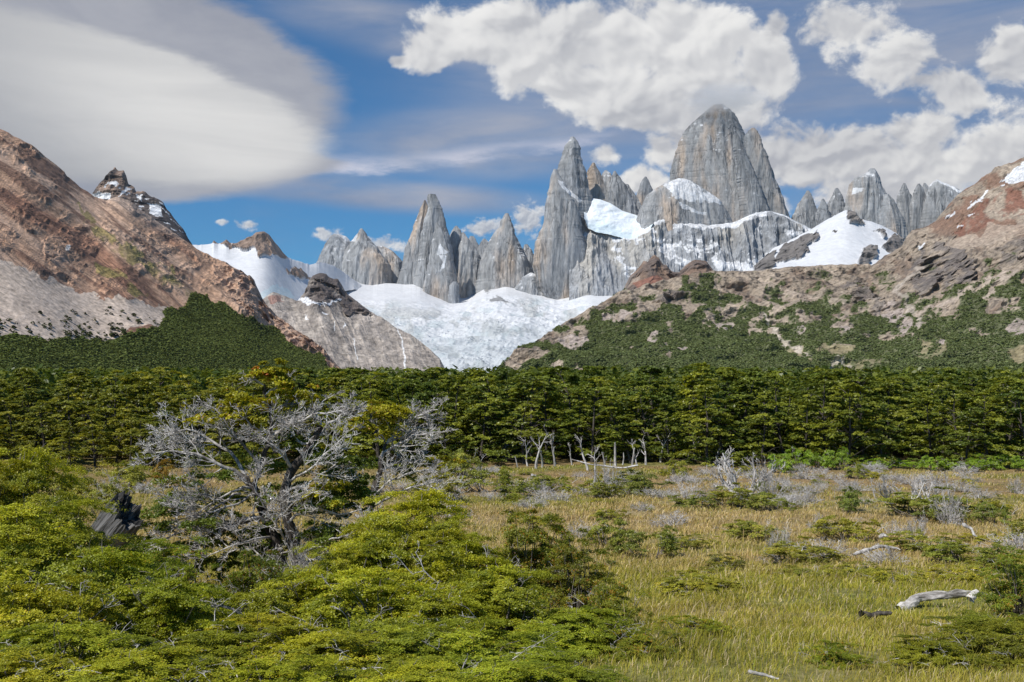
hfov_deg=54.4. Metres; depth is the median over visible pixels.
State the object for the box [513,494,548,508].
dead bush
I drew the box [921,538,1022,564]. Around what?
meadow shrub
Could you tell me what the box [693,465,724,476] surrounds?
dead bush
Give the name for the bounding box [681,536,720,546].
meadow shrub
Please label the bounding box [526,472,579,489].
meadow shrub
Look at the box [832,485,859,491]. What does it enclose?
dead bush
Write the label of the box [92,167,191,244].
mountain
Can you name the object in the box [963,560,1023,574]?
meadow shrub
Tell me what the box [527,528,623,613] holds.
beech shrub
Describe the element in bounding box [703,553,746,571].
meadow shrub
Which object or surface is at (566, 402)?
beech tree
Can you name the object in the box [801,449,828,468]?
sapling bush
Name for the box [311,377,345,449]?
beech tree
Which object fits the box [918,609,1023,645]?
beech shrub
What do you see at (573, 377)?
beech tree
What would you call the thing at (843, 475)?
dead bush
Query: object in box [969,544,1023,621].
beech shrub
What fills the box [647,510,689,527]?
dead bush
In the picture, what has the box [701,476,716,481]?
dead bush
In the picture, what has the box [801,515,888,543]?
meadow shrub
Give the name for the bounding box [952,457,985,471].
sapling bush
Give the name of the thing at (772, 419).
beech tree
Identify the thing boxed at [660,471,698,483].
dead bush
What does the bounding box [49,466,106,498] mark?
meadow shrub
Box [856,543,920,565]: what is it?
dead bush
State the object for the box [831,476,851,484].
dead bush
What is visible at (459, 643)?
beech shrub
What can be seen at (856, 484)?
dead bush
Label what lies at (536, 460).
dead tree
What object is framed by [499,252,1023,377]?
hillside scrub
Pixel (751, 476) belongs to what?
dead bush
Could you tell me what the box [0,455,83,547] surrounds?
beech shrub
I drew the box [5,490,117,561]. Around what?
beech shrub
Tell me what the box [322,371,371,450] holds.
beech tree
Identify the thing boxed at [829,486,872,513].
meadow shrub
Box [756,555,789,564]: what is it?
dead bush
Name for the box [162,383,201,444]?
beech tree
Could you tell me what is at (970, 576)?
meadow shrub
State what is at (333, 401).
beech tree
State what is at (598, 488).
meadow shrub
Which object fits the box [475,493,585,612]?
beech shrub
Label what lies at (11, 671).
beech shrub
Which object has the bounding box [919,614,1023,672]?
beech shrub
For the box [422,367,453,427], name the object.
beech tree
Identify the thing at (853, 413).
beech tree
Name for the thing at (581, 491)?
dead bush
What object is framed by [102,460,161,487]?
meadow shrub
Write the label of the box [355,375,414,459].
beech tree
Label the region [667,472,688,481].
dead bush
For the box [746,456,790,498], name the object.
dead bush
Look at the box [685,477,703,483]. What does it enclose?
dead bush
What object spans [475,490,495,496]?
dead bush
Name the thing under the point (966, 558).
meadow shrub
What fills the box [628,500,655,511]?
dead bush
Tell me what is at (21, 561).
beech shrub
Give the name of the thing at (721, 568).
meadow shrub
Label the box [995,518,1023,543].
meadow shrub
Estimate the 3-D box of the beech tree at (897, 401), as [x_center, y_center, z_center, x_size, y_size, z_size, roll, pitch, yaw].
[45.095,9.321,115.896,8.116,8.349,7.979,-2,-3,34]
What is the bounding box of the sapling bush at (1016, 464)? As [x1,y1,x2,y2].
[1011,455,1023,470]
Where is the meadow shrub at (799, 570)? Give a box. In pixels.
[775,564,830,578]
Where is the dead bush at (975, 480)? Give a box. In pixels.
[959,475,984,481]
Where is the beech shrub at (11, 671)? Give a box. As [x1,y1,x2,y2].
[0,643,100,681]
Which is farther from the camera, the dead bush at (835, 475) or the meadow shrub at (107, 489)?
the dead bush at (835, 475)
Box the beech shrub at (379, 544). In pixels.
[294,526,444,629]
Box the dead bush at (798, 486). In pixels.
[770,479,817,492]
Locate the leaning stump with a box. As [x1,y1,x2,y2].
[88,490,143,548]
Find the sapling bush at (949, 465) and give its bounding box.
[938,458,962,468]
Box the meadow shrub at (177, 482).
[169,478,202,485]
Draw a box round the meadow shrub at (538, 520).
[517,516,554,525]
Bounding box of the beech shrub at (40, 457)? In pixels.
[0,443,101,548]
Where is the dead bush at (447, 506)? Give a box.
[440,493,477,518]
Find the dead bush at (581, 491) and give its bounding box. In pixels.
[570,487,590,494]
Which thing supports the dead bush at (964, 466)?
on the ground at (562, 460)
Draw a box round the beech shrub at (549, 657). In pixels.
[477,648,631,681]
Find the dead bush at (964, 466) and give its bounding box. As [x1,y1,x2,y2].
[949,461,983,473]
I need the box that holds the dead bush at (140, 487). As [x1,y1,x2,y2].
[117,479,165,493]
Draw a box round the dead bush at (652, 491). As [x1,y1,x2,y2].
[632,486,667,496]
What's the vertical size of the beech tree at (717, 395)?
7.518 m
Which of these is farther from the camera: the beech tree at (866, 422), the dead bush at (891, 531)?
the beech tree at (866, 422)
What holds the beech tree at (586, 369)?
on the ground at (562, 460)
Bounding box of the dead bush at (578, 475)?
[570,470,588,476]
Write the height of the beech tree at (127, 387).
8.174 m
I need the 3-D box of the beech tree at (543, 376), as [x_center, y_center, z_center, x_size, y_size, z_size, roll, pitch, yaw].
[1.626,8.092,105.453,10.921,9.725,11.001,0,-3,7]
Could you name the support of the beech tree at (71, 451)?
on the ground at (562, 460)
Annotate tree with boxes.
[0,367,62,449]
[0,378,27,441]
[0,379,18,447]
[0,380,11,440]
[0,393,9,448]
[0,399,47,459]
[0,417,9,443]
[0,429,12,464]
[1,390,39,455]
[3,375,58,421]
[3,401,80,461]
[5,378,59,445]
[7,370,47,449]
[8,408,54,463]
[10,388,45,435]
[17,396,82,456]
[21,399,73,461]
[39,375,94,449]
[43,420,84,467]
[44,378,103,457]
[47,368,95,434]
[52,376,74,420]
[53,426,84,468]
[57,373,94,428]
[57,388,94,440]
[60,389,109,451]
[67,410,122,467]
[68,378,110,443]
[77,384,131,462]
[78,385,151,458]
[80,393,109,437]
[83,370,138,447]
[89,374,144,444]
[92,404,142,465]
[94,372,158,444]
[100,376,170,454]
[101,413,154,465]
[106,367,203,426]
[107,371,169,439]
[111,373,145,436]
[111,392,185,464]
[115,385,189,439]
[118,383,164,458]
[120,415,161,466]
[122,391,177,457]
[123,357,383,583]
[123,418,177,468]
[133,407,193,464]
[144,385,216,459]
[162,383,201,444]
[167,391,230,463]
[170,374,205,444]
[174,379,226,451]
[177,390,227,459]
[181,382,246,454]
[187,377,234,439]
[191,376,271,455]
[192,418,242,471]
[202,412,235,466]
[203,387,257,461]
[206,395,255,450]
[218,398,282,466]
[223,374,262,443]
[228,407,299,464]
[231,375,276,443]
[240,411,284,465]
[245,377,311,452]
[246,377,292,450]
[250,386,306,458]
[256,401,290,460]
[265,368,324,453]
[284,373,324,433]
[286,397,346,453]
[287,396,349,456]
[299,418,330,464]
[302,384,361,442]
[307,388,371,456]
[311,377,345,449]
[311,381,375,456]
[315,420,357,466]
[319,367,359,412]
[320,373,365,444]
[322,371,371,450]
[323,367,375,399]
[330,369,386,456]
[334,396,466,512]
[337,372,438,467]
[345,395,405,460]
[348,383,381,449]
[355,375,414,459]
[367,376,434,453]
[368,390,402,447]
[375,405,443,464]
[380,378,452,454]
[381,382,441,459]
[390,373,435,444]
[392,369,460,436]
[393,372,447,444]
[394,373,442,431]
[396,368,435,439]
[413,375,486,458]
[419,405,479,463]
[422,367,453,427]
[422,372,444,436]
[422,383,479,452]
[435,374,470,444]
[437,392,479,453]
[438,370,528,459]
[445,382,516,461]
[449,368,504,447]
[450,373,520,456]
[450,386,473,428]
[452,370,493,435]
[458,393,517,456]
[463,385,521,458]
[464,378,516,445]
[472,377,534,430]
[473,372,577,460]
[486,394,557,463]
[488,367,538,447]
[495,380,551,456]
[498,377,542,442]
[499,441,516,459]
[509,379,560,444]
[509,385,536,440]
[510,382,576,460]
[517,435,532,465]
[519,367,620,458]
[524,376,574,454]
[524,388,562,449]
[526,367,568,440]
[529,369,566,443]
[530,425,551,468]
[533,395,574,451]
[537,375,605,451]
[539,381,589,448]
[540,451,543,467]
[544,382,611,456]
[545,383,631,462]
[547,432,555,465]
[549,393,608,460]
[553,379,605,441]
[556,376,635,450]
[567,442,572,464]
[575,435,588,470]
[577,365,608,446]
[582,389,646,457]
[586,446,603,484]
[589,365,629,446]
[593,396,654,462]
[594,393,639,450]
[598,378,670,455]
[601,365,689,459]
[604,385,693,460]
[607,382,679,438]
[609,379,640,440]
[614,443,616,465]
[626,387,659,445]
[628,374,696,455]
[629,377,678,444]
[629,439,638,464]
[631,447,634,465]
[633,381,693,452]
[639,432,646,464]
[647,400,694,463]
[652,385,678,436]
[656,389,719,460]
[656,428,675,461]
[661,388,700,450]
[662,378,748,467]
[663,378,681,422]
[667,387,705,440]
[667,388,734,451]
[670,361,722,454]
[671,366,713,447]
[672,379,708,434]
[674,377,716,441]
[677,392,752,461]
[679,367,773,451]
[681,381,772,456]
[699,383,752,450]
[702,367,774,458]
[709,369,770,454]
[709,389,759,453]
[711,385,774,450]
[713,374,793,456]
[713,447,784,497]
[715,468,741,487]
[725,371,819,457]
[728,373,792,459]
[730,395,794,466]
[745,469,775,491]
[747,370,793,447]
[753,391,810,452]
[758,389,804,447]
[767,387,788,447]
[773,382,831,448]
[774,367,832,446]
[776,394,836,465]
[781,390,817,449]
[782,368,863,458]
[787,370,882,449]
[794,382,855,455]
[798,368,848,448]
[802,379,896,460]
[806,382,900,465]
[816,368,909,464]
[818,380,885,455]
[820,373,885,455]
[820,393,857,449]
[829,377,907,449]
[840,378,927,459]
[847,403,919,464]
[858,376,938,453]
[865,373,949,443]
[865,383,915,456]
[870,385,935,454]
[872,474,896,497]
[885,474,933,498]
[889,392,930,457]
[890,385,940,453]
[892,395,979,463]
[893,386,931,434]
[899,391,953,453]
[903,375,965,458]
[904,372,958,449]
[906,474,944,498]
[916,384,986,462]
[917,398,989,458]
[924,367,964,445]
[924,388,989,449]
[933,372,1017,456]
[934,407,996,466]
[935,390,992,459]
[939,392,1023,467]
[944,468,949,495]
[945,384,1019,462]
[963,382,1023,459]
[964,392,1013,451]
[965,376,1022,452]
[971,372,1023,461]
[978,382,1023,443]
[980,389,1023,461]
[982,379,1021,449]
[986,370,1019,405]
[989,388,1023,458]
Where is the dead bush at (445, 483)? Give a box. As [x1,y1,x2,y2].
[412,466,466,499]
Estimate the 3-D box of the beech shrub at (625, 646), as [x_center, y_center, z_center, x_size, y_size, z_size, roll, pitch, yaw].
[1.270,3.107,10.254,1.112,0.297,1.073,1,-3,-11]
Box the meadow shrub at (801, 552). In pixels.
[755,536,850,565]
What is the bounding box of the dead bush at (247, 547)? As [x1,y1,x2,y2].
[226,534,285,552]
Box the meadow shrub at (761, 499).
[741,490,799,510]
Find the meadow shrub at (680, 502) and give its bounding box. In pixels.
[668,490,720,508]
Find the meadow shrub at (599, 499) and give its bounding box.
[588,498,613,503]
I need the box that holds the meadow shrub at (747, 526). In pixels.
[714,519,785,538]
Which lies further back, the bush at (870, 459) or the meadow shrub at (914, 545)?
the bush at (870, 459)
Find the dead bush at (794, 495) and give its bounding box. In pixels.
[782,489,802,498]
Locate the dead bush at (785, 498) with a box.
[774,493,797,506]
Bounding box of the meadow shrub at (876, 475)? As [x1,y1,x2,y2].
[859,470,888,479]
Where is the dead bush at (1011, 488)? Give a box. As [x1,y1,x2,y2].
[1005,472,1023,493]
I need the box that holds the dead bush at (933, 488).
[925,481,953,491]
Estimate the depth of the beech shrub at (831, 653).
9.92 m
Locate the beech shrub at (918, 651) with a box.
[875,634,1007,677]
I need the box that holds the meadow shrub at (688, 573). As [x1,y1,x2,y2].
[663,567,718,580]
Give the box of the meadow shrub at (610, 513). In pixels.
[589,508,629,519]
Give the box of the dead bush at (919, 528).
[903,510,929,535]
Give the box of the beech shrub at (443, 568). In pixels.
[356,539,547,627]
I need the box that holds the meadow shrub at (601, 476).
[596,473,629,478]
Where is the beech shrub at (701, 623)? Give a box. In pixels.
[652,615,735,637]
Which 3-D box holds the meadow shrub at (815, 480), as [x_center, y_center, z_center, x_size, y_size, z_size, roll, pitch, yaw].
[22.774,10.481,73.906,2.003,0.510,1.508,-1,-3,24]
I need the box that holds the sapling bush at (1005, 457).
[986,453,1019,468]
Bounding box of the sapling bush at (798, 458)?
[783,446,814,468]
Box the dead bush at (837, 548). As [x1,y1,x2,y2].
[782,536,861,559]
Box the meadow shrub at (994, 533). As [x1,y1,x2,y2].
[989,531,1011,538]
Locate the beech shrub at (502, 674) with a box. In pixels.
[437,655,576,681]
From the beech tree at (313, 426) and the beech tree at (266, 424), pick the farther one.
the beech tree at (313, 426)
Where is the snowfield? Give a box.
[193,231,360,300]
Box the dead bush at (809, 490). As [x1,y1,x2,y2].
[795,484,827,493]
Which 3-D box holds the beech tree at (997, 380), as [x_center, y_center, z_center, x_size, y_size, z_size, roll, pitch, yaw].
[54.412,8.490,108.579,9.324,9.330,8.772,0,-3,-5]
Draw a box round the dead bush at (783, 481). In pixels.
[771,476,796,483]
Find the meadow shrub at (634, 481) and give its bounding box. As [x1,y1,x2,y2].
[601,468,677,493]
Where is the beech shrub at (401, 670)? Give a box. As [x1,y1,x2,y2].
[320,653,497,681]
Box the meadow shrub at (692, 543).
[654,533,709,550]
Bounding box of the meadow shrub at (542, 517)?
[516,514,559,525]
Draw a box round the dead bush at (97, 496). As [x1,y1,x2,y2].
[94,470,129,506]
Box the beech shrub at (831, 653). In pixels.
[794,639,878,669]
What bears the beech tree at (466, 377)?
on the ground at (562, 460)
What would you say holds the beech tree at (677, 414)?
on the ground at (562, 460)
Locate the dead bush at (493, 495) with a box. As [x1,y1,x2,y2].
[485,491,500,500]
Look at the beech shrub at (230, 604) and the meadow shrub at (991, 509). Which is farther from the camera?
the meadow shrub at (991, 509)
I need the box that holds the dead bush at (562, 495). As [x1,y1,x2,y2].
[546,489,572,501]
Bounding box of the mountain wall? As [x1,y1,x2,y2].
[569,211,810,299]
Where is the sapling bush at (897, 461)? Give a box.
[881,459,914,468]
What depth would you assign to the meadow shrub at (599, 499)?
57.26 m
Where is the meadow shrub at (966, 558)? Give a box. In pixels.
[950,551,985,563]
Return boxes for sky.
[0,0,1023,264]
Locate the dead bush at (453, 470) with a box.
[439,466,468,473]
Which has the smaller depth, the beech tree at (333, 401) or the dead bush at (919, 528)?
the dead bush at (919, 528)
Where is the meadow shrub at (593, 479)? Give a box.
[578,477,608,484]
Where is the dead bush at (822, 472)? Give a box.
[811,469,829,473]
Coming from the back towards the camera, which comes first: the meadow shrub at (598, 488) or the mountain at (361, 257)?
the mountain at (361, 257)
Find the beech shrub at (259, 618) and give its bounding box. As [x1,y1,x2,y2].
[183,609,326,662]
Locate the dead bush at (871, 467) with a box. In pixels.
[845,461,886,472]
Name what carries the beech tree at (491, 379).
on the ground at (562, 460)
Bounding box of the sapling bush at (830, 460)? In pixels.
[819,446,854,469]
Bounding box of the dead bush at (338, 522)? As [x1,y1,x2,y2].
[326,517,351,535]
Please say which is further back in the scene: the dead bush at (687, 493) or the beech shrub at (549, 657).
the dead bush at (687, 493)
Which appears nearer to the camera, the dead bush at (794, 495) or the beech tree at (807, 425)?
the dead bush at (794, 495)
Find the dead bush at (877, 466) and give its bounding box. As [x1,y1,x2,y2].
[862,462,890,470]
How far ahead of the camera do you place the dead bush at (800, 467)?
90.71 m
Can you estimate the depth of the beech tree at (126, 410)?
98.95 m
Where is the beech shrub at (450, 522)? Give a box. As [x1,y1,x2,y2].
[409,513,495,569]
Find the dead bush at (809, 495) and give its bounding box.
[794,489,828,503]
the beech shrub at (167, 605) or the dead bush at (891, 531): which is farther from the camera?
the dead bush at (891, 531)
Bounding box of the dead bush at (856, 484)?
[834,478,875,490]
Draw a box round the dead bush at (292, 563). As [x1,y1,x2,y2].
[265,520,328,588]
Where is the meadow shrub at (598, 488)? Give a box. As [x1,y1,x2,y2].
[566,478,628,498]
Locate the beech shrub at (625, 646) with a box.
[583,626,691,663]
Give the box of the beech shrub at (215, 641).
[141,620,273,681]
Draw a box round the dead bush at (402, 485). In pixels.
[391,479,411,488]
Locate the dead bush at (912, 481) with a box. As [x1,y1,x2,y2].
[889,472,927,484]
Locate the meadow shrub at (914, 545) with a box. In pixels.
[880,530,978,554]
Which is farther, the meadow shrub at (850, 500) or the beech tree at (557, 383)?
the beech tree at (557, 383)
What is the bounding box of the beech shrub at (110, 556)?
[1,540,209,644]
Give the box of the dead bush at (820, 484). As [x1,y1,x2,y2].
[811,480,830,486]
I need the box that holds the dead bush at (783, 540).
[764,519,791,548]
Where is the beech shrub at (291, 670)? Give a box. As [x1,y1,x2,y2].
[195,648,361,681]
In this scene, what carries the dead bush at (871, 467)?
on the ground at (562, 460)
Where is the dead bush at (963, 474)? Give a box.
[951,469,972,476]
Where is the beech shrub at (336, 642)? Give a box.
[230,623,447,681]
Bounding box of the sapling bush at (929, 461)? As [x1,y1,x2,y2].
[917,455,952,470]
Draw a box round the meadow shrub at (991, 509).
[970,501,1017,523]
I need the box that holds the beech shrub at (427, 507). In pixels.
[325,485,485,575]
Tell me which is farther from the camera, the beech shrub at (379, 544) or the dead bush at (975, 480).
the dead bush at (975, 480)
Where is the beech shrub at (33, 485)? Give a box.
[0,468,87,560]
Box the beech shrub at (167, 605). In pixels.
[68,574,252,652]
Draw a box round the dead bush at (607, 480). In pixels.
[587,455,625,494]
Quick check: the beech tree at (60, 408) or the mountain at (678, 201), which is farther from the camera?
the mountain at (678, 201)
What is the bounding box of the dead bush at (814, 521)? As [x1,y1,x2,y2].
[805,508,829,532]
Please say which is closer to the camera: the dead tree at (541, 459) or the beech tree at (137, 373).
the dead tree at (541, 459)
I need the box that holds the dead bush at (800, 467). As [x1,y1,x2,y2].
[790,463,821,471]
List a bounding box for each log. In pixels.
[858,610,892,618]
[895,589,985,610]
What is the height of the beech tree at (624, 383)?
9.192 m
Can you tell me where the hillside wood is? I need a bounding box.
[0,291,328,373]
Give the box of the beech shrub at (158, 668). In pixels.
[50,639,239,681]
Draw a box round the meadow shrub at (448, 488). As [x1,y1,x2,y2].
[404,472,477,500]
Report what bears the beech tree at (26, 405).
on the ground at (562, 460)
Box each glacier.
[345,282,611,382]
[584,198,653,238]
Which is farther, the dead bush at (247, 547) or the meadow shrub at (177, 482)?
the meadow shrub at (177, 482)
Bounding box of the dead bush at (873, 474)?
[857,469,888,479]
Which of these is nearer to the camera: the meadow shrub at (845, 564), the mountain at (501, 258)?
the meadow shrub at (845, 564)
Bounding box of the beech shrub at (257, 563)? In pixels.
[201,546,295,613]
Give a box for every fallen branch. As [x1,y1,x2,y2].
[206,600,241,614]
[572,459,637,468]
[748,670,778,679]
[853,545,899,555]
[878,533,887,538]
[962,523,976,536]
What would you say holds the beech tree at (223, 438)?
on the ground at (562, 460)
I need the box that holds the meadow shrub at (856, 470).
[840,458,869,478]
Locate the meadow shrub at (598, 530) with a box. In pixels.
[586,512,628,546]
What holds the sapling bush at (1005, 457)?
on the ground at (562, 460)
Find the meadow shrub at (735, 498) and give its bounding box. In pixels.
[704,482,754,507]
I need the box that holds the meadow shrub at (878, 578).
[863,566,928,583]
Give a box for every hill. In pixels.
[0,129,339,368]
[498,157,1023,383]
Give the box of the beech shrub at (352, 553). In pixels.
[283,541,392,625]
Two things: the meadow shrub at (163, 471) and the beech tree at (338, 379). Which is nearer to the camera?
the meadow shrub at (163, 471)
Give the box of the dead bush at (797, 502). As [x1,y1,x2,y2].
[763,495,816,507]
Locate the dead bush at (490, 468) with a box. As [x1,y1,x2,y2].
[487,465,499,473]
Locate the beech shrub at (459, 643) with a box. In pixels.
[342,616,576,677]
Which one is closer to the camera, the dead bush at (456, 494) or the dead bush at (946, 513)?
the dead bush at (946, 513)
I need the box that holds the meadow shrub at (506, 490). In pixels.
[490,476,540,497]
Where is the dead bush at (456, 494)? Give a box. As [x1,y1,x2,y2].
[444,490,469,499]
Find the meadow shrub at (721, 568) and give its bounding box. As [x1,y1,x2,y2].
[699,562,733,574]
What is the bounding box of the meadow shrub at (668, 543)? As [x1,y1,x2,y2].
[604,525,682,557]
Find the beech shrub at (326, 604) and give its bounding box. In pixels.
[269,567,507,646]
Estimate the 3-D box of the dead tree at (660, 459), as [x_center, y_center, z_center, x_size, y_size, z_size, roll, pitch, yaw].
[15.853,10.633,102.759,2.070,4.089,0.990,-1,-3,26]
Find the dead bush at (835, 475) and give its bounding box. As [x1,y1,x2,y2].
[819,472,842,479]
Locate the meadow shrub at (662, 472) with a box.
[657,469,678,475]
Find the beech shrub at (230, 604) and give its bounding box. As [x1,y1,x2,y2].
[158,582,249,640]
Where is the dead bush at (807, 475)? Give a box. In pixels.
[786,467,824,479]
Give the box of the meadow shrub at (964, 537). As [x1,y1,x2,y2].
[959,533,1006,543]
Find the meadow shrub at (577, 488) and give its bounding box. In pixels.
[559,483,585,493]
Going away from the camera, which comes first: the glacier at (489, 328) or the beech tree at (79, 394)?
the beech tree at (79, 394)
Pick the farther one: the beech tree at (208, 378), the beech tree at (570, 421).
the beech tree at (208, 378)
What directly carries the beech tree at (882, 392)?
on the ground at (562, 460)
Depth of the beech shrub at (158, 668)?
7.57 m
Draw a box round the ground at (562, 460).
[0,394,1023,681]
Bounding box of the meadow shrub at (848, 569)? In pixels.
[820,561,879,578]
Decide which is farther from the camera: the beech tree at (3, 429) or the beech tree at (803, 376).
the beech tree at (803, 376)
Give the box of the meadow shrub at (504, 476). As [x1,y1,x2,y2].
[451,465,515,491]
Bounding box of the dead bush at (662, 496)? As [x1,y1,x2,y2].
[651,490,677,497]
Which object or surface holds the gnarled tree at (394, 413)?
on the ground at (562, 460)
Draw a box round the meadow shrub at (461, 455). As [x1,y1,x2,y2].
[442,447,489,476]
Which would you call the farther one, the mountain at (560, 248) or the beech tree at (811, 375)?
the mountain at (560, 248)
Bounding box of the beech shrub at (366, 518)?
[330,505,406,550]
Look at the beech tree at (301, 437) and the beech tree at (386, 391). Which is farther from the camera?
the beech tree at (386, 391)
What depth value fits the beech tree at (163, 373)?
119.44 m
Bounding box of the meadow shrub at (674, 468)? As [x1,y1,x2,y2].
[664,457,692,479]
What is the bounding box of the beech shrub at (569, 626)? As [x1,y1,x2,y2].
[498,603,658,660]
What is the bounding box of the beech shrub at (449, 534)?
[387,526,479,624]
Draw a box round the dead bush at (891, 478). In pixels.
[880,471,908,481]
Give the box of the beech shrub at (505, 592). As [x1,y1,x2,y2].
[400,560,560,645]
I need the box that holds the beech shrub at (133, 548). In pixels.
[73,537,189,627]
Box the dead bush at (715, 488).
[707,480,733,490]
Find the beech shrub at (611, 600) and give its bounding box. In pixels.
[567,576,659,627]
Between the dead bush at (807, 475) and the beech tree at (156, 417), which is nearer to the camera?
the dead bush at (807, 475)
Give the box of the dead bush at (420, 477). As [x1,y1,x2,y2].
[407,473,431,482]
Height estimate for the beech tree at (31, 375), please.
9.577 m
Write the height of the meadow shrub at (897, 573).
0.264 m
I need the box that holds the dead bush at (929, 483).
[919,480,948,489]
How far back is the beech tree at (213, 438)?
90.90 m
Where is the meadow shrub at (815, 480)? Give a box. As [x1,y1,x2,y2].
[809,479,831,483]
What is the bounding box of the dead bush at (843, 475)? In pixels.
[836,472,851,477]
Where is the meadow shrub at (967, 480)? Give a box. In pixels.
[952,478,974,482]
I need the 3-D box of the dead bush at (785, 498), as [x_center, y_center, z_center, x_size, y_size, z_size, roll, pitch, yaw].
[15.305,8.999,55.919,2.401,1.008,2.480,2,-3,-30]
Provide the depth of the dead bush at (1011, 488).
65.59 m
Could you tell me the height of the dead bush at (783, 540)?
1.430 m
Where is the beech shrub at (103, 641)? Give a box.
[0,614,196,681]
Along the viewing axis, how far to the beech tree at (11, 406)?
101.44 m
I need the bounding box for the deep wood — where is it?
[0,363,1023,421]
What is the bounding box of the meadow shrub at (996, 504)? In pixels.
[969,499,1016,512]
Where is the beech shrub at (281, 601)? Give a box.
[213,564,381,640]
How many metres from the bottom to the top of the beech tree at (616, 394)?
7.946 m
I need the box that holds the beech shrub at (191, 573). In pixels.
[136,534,227,599]
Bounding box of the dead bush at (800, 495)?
[782,490,819,502]
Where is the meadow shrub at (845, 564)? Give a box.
[834,561,878,571]
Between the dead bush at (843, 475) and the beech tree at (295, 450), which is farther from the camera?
the beech tree at (295, 450)
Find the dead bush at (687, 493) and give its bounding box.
[668,475,711,499]
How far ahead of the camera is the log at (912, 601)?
16.79 m
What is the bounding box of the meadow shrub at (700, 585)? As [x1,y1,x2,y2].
[653,576,733,593]
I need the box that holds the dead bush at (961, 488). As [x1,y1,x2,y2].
[941,478,983,492]
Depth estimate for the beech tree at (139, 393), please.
104.56 m
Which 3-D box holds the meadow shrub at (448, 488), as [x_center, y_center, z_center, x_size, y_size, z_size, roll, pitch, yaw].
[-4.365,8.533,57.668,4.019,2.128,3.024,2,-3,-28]
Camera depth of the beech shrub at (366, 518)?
17.06 m
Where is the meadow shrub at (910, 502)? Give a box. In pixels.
[866,486,985,518]
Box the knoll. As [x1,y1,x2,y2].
[624,255,712,289]
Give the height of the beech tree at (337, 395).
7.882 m
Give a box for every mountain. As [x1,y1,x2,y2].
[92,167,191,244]
[316,228,401,284]
[397,194,459,303]
[450,213,542,297]
[533,136,592,299]
[587,163,652,215]
[636,178,732,230]
[669,104,789,221]
[745,210,904,270]
[791,168,907,238]
[896,180,961,233]
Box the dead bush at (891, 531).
[878,520,915,536]
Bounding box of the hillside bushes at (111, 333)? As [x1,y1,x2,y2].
[0,306,160,339]
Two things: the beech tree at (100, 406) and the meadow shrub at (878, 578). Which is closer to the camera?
the meadow shrub at (878, 578)
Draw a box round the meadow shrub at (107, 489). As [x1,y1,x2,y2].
[82,477,133,513]
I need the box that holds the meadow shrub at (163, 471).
[150,457,178,486]
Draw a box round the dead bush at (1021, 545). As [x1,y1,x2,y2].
[977,527,1023,550]
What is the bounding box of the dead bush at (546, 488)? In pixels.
[518,479,563,491]
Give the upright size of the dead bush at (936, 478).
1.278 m
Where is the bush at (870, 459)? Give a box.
[859,458,894,466]
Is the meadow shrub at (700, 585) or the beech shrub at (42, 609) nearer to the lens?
the beech shrub at (42, 609)
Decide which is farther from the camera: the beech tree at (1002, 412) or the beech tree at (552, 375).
the beech tree at (552, 375)
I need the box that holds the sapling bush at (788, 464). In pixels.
[767,453,793,472]
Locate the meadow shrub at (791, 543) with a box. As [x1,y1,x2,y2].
[765,540,815,549]
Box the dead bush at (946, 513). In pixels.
[928,483,971,525]
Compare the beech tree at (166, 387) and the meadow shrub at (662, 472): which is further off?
the beech tree at (166, 387)
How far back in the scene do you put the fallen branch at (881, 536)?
38.04 m
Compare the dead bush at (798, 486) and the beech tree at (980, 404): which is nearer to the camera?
the dead bush at (798, 486)
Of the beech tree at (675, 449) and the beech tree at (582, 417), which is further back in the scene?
the beech tree at (675, 449)
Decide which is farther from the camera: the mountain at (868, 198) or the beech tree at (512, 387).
the mountain at (868, 198)
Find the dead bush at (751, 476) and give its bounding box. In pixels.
[738,470,775,478]
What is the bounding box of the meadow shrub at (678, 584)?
[655,574,743,595]
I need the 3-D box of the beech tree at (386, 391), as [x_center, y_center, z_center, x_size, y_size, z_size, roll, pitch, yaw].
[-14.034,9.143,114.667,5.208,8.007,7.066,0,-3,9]
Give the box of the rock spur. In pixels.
[263,273,443,371]
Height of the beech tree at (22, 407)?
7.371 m
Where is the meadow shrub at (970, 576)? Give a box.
[924,564,989,582]
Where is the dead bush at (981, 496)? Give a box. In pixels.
[960,486,1001,499]
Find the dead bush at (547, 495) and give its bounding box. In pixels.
[527,486,566,499]
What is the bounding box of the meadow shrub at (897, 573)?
[884,571,916,578]
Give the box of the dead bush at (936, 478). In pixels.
[911,470,954,482]
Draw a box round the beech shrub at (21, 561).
[0,496,143,614]
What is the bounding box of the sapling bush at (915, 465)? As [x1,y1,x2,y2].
[897,460,927,468]
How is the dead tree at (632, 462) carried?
on the ground at (562, 460)
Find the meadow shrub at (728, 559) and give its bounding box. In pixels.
[719,556,737,562]
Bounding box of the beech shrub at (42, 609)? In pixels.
[0,573,136,669]
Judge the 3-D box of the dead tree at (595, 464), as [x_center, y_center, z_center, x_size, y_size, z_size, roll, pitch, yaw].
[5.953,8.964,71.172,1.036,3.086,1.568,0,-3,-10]
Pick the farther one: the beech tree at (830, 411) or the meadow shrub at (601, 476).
the beech tree at (830, 411)
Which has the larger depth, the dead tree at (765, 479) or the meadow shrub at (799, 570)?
the dead tree at (765, 479)
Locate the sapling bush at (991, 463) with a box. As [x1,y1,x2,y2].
[976,453,1005,470]
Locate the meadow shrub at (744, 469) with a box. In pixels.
[734,465,760,473]
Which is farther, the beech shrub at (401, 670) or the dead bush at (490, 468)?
the dead bush at (490, 468)
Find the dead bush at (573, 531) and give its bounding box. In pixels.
[559,518,594,538]

